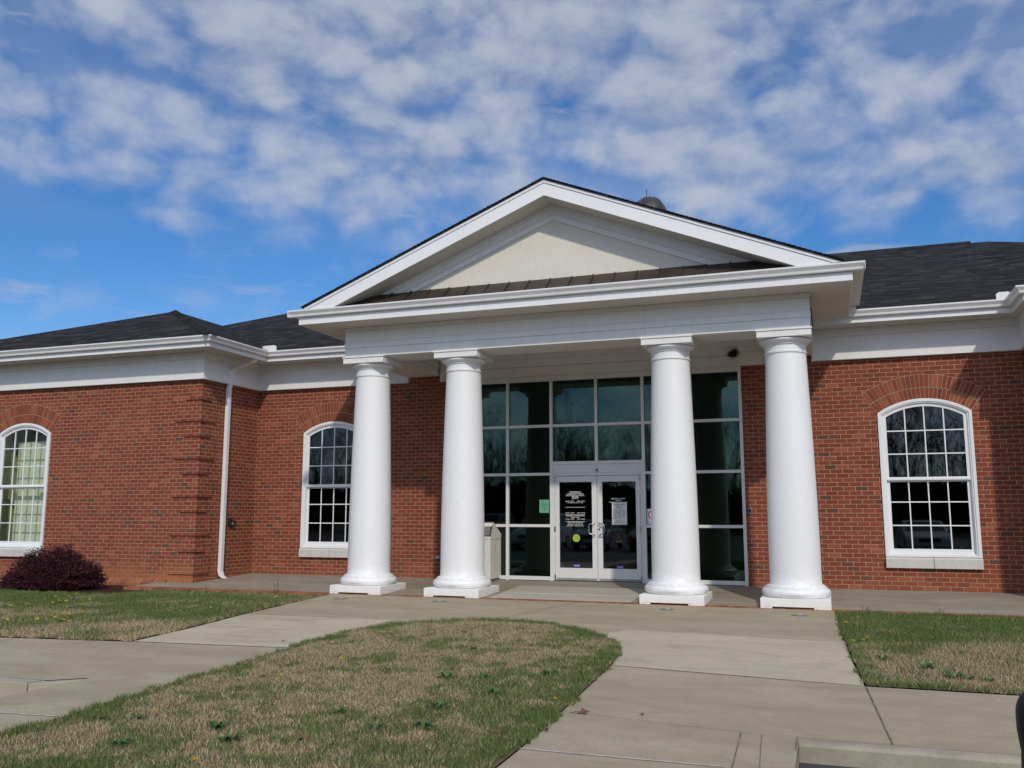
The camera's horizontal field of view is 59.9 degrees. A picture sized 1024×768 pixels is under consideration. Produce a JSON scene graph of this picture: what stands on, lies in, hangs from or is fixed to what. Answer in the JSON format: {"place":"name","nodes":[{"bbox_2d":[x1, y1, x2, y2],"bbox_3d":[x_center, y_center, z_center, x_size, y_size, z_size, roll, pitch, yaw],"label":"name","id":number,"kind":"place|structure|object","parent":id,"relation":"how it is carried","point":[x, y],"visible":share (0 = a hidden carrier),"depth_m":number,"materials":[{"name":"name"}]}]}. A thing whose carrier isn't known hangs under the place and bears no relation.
{"place":"outdoors","nodes":[
{"label":"outdoors","id":0,"kind":"place"},
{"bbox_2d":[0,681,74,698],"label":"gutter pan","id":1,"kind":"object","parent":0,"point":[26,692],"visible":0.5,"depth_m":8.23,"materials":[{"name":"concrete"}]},
{"bbox_2d":[0,582,146,594],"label":"mulch bed","id":2,"kind":"object","parent":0,"point":[109,589],"visible":0.2,"depth_m":18.68,"materials":[{"name":"brown soil"}]},
{"bbox_2d":[0,542,108,591],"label":"shrub","id":3,"kind":"object","parent":2,"relation":"on","point":[68,570],"visible":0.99,"depth_m":18.51,"materials":[{"name":"purple plant"}]},
{"bbox_2d":[0,588,328,640],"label":"lawn","id":4,"kind":"structure","parent":0,"point":[140,637],"depth_m":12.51,"materials":[{"name":"plant"}]},
{"bbox_2d":[0,616,622,767],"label":"lawn","id":5,"kind":"structure","parent":0,"point":[503,758],"depth_m":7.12,"materials":[{"name":"plant"}]},
{"bbox_2d":[90,713,107,720],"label":"weed","id":6,"kind":"object","parent":5,"relation":"on","point":[101,717],"visible":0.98,"depth_m":7.05,"materials":[{"name":"green plant"}]},
{"bbox_2d":[109,737,131,745],"bbox_3d":[-2.776,2.543,6.333,0.194,0.046,0.175,1,-8,-4],"label":"weed","id":7,"kind":"object","parent":5,"relation":"on","point":[121,742],"visible":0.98,"depth_m":6.31,"materials":[{"name":"green plant"}]},
{"bbox_2d":[132,714,144,718],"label":"weed","id":8,"kind":"object","parent":5,"relation":"on","point":[138,717],"visible":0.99,"depth_m":7.08,"materials":[{"name":"green plant"}]},
{"bbox_2d":[207,720,228,729],"bbox_3d":[-2.229,2.595,6.798,0.231,0.061,0.256,8,-12,-44],"label":"weed","id":9,"kind":"object","parent":5,"relation":"on","point":[215,724],"visible":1,"depth_m":6.78,"materials":[{"name":"green plant"}]},
{"bbox_2d":[212,730,244,740],"bbox_3d":[-2.045,2.550,6.448,0.212,0.056,0.236,-6,-10,37],"label":"weed","id":10,"kind":"object","parent":5,"relation":"on","point":[228,736],"visible":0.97,"depth_m":6.44,"materials":[{"name":"green plant"}]},
{"bbox_2d":[295,731,306,739],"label":"fallen leaf","id":11,"kind":"object","parent":5,"relation":"on","point":[300,735],"visible":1,"depth_m":6.46,"materials":[{"name":"brown plant"}]},
{"bbox_2d":[328,704,348,712],"bbox_3d":[-1.427,2.661,7.274,0.190,0.050,0.211,2,-8,-10],"label":"weed","id":12,"kind":"object","parent":5,"relation":"on","point":[341,709],"visible":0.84,"depth_m":7.25,"materials":[{"name":"green plant"}]},
{"bbox_2d":[364,721,383,728],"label":"weed","id":13,"kind":"object","parent":5,"relation":"on","point":[377,726],"visible":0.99,"depth_m":6.76,"materials":[{"name":"green plant"}]},
{"bbox_2d":[413,718,435,727],"bbox_3d":[-0.660,2.594,6.811,0.226,0.054,0.203,-2,-8,11],"label":"weed","id":14,"kind":"object","parent":5,"relation":"on","point":[427,724],"visible":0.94,"depth_m":6.78,"materials":[{"name":"green plant"}]},
{"bbox_2d":[425,699,451,708],"bbox_3d":[-0.604,2.668,7.399,0.263,0.063,0.237,8,-11,-44],"label":"weed","id":15,"kind":"object","parent":5,"relation":"on","point":[440,703],"visible":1,"depth_m":7.41,"materials":[{"name":"green plant"}]},
{"bbox_2d":[438,670,458,677],"bbox_3d":[-0.626,2.840,8.691,0.243,0.064,0.270,-5,-10,32],"label":"weed","id":16,"kind":"object","parent":5,"relation":"on","point":[448,674],"visible":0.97,"depth_m":8.70,"materials":[{"name":"green plant"}]},
{"bbox_2d":[486,686,504,693],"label":"weed","id":17,"kind":"object","parent":5,"relation":"on","point":[493,689],"visible":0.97,"depth_m":7.95,"materials":[{"name":"green plant"}]},
{"bbox_2d":[492,727,507,732],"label":"fallen leaf","id":18,"kind":"object","parent":5,"relation":"on","point":[494,730],"visible":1,"depth_m":6.60,"materials":[{"name":"brown plant"}]},
{"bbox_2d":[539,668,557,674],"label":"weed","id":19,"kind":"object","parent":5,"relation":"on","point":[551,671],"visible":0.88,"depth_m":8.86,"materials":[{"name":"green plant"}]},
{"bbox_2d":[0,605,1019,713],"bbox_3d":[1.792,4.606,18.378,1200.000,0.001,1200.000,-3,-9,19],"label":"ground","id":20,"kind":"structure","parent":0,"point":[864,683],"depth_m":10.52,"materials":[{"name":"brown soil"}]},
{"bbox_2d":[0,677,82,696],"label":"curb","id":21,"kind":"structure","parent":20,"relation":"on","point":[10,686],"depth_m":8.64,"materials":[{"name":"concrete"}]},
{"bbox_2d":[0,177,1023,614],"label":"library building","id":22,"kind":"structure","parent":20,"relation":"on","point":[506,365],"depth_m":17.52,"materials":[{"name":"brick"}]},
{"bbox_2d":[0,423,50,556],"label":"window","id":23,"kind":"structure","parent":22,"relation":"in","point":[24,447],"depth_m":21.56,"materials":[{"name":"white plastic"}]},
{"bbox_2d":[228,518,234,525],"bbox_3d":[-6.487,3.195,20.582,0.071,0.190,0.200,-3,-9,19],"label":"call box","id":24,"kind":"object","parent":22,"relation":"attached to","point":[231,521],"visible":1,"depth_m":20.54,"materials":[{"name":"black plastic"}]},
{"bbox_2d":[299,421,353,557],"bbox_3d":[-4.194,2.456,20.864,1.630,3.163,0.205,-3,-9,19],"label":"window","id":25,"kind":"structure","parent":22,"relation":"in","point":[327,446],"depth_m":20.93,"materials":[{"name":"white plastic"}]},
{"bbox_2d":[539,500,548,512],"bbox_3d":[0.693,2.624,19.082,0.218,0.279,0.003,-3,-9,19],"label":"notice","id":26,"kind":"object","parent":22,"relation":"attached to","point":[543,506],"visible":1,"depth_m":19.08,"materials":[{"name":"green paper"}]},
{"bbox_2d":[554,476,597,580],"bbox_3d":[1.345,3.027,18.752,0.929,2.177,0.199,-3,-9,19],"label":"door","id":27,"kind":"structure","parent":22,"relation":"in","point":[575,496],"depth_m":18.76,"materials":[{"name":"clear glass"}]},
{"bbox_2d":[573,534,579,541],"bbox_3d":[1.356,3.245,18.726,0.158,0.158,0.003,-3,-9,19],"label":"sticker","id":28,"kind":"object","parent":27,"relation":"attached to","point":[576,537],"visible":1,"depth_m":18.73,"materials":[{"name":"yellow paper"}]},
{"bbox_2d":[597,475,642,581],"bbox_3d":[2.228,2.982,18.442,0.929,2.177,0.199,-3,-9,19],"label":"door","id":29,"kind":"structure","parent":22,"relation":"in","point":[621,488],"depth_m":18.44,"materials":[{"name":"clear glass"}]},
{"bbox_2d":[612,503,626,524],"bbox_3d":[2.234,2.695,18.489,0.315,0.458,0.003,-3,-9,19],"label":"hours poster","id":30,"kind":"object","parent":29,"relation":"attached to","point":[619,513],"visible":1,"depth_m":18.49,"materials":[{"name":"white paper"}]},
{"bbox_2d":[647,509,650,523],"bbox_3d":[2.902,2.721,18.273,0.255,0.310,0.005,-3,-9,19],"label":"notice","id":31,"kind":"object","parent":22,"relation":"attached to","point":[648,516],"visible":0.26,"depth_m":18.30,"materials":[{"name":"white paper"}]},
{"bbox_2d":[725,348,738,358],"bbox_3d":[4.504,-0.611,18.121,0.200,0.246,0.307,7,-11,-40],"label":"security camera","id":32,"kind":"object","parent":22,"relation":"attached to","point":[732,353],"visible":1,"depth_m":18.08,"materials":[{"name":"black plastic"}]},
{"bbox_2d":[877,398,983,569],"bbox_3d":[7.796,1.843,16.660,1.630,3.163,0.205,-3,-9,19],"label":"window","id":33,"kind":"structure","parent":22,"relation":"in","point":[927,450],"depth_m":16.65,"materials":[{"name":"white plastic"}]},
{"bbox_2d":[799,739,1020,767],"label":"curb","id":34,"kind":"structure","parent":20,"relation":"on","point":[845,754],"depth_m":6.17,"materials":[{"name":"concrete"}]},
{"bbox_2d":[0,594,1020,767],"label":"pavement","id":35,"kind":"structure","parent":0,"point":[712,687],"depth_m":8.58,"materials":[{"name":"concrete"}]},
{"bbox_2d":[570,707,589,713],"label":"fallen leaf","id":36,"kind":"object","parent":35,"relation":"on","point":[582,711],"visible":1,"depth_m":7.28,"materials":[{"name":"brown plant"}]},
{"bbox_2d":[791,613,807,615],"bbox_3d":[4.367,3.514,13.503,0.250,0.058,0.250,-3,-9,19],"label":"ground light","id":37,"kind":"object","parent":35,"relation":"on","point":[799,614],"visible":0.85,"depth_m":13.47,"materials":[{"name":"grey metal"}]},
{"bbox_2d":[0,0,1023,338],"label":"sky","id":38,"kind":"structure","parent":0,"point":[220,162],"materials":[{"name":"blue"}]},
{"bbox_2d":[137,573,1023,615],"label":"porch slab","id":39,"kind":"structure","parent":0,"point":[992,603],"depth_m":16.23,"materials":[{"name":"concrete"}]},
{"bbox_2d":[484,522,500,580],"bbox_3d":[-0.688,3.588,19.108,0.740,1.235,0.670,-3,-9,19],"label":"litter bin","id":40,"kind":"object","parent":39,"relation":"on","point":[492,557],"visible":0.45,"depth_m":18.84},
{"bbox_2d":[490,585,645,602],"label":"ramp","id":41,"kind":"structure","parent":39,"relation":"on","point":[628,595],"depth_m":16.47,"materials":[{"name":"concrete"}]},
{"bbox_2d":[123,586,1023,623],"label":"brick edging","id":42,"kind":"object","parent":39,"relation":"on","point":[150,588],"visible":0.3,"depth_m":16.25,"materials":[{"name":"ceramic"}]},
{"bbox_2d":[495,717,962,767],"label":"road","id":43,"kind":"structure","parent":0,"point":[805,765],"depth_m":6.27,"materials":[{"name":"concrete"}]},
{"bbox_2d":[833,608,1023,694],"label":"lawn","id":44,"kind":"structure","parent":0,"point":[904,673],"depth_m":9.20,"materials":[{"name":"plant"}]},
{"bbox_2d":[918,660,934,667],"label":"weed","id":45,"kind":"object","parent":44,"relation":"on","point":[928,665],"visible":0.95,"depth_m":9.13,"materials":[{"name":"green plant"}]},
{"bbox_2d":[939,669,963,677],"bbox_3d":[4.264,2.817,8.638,0.241,0.064,0.268,6,-10,-34],"label":"weed","id":46,"kind":"object","parent":44,"relation":"on","point":[949,673],"visible":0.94,"depth_m":8.66,"materials":[{"name":"green plant"}]},
{"bbox_2d":[1015,691,1023,767],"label":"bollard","id":47,"kind":"object","parent":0,"point":[1019,710],"visible":1,"depth_m":2.96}
]}

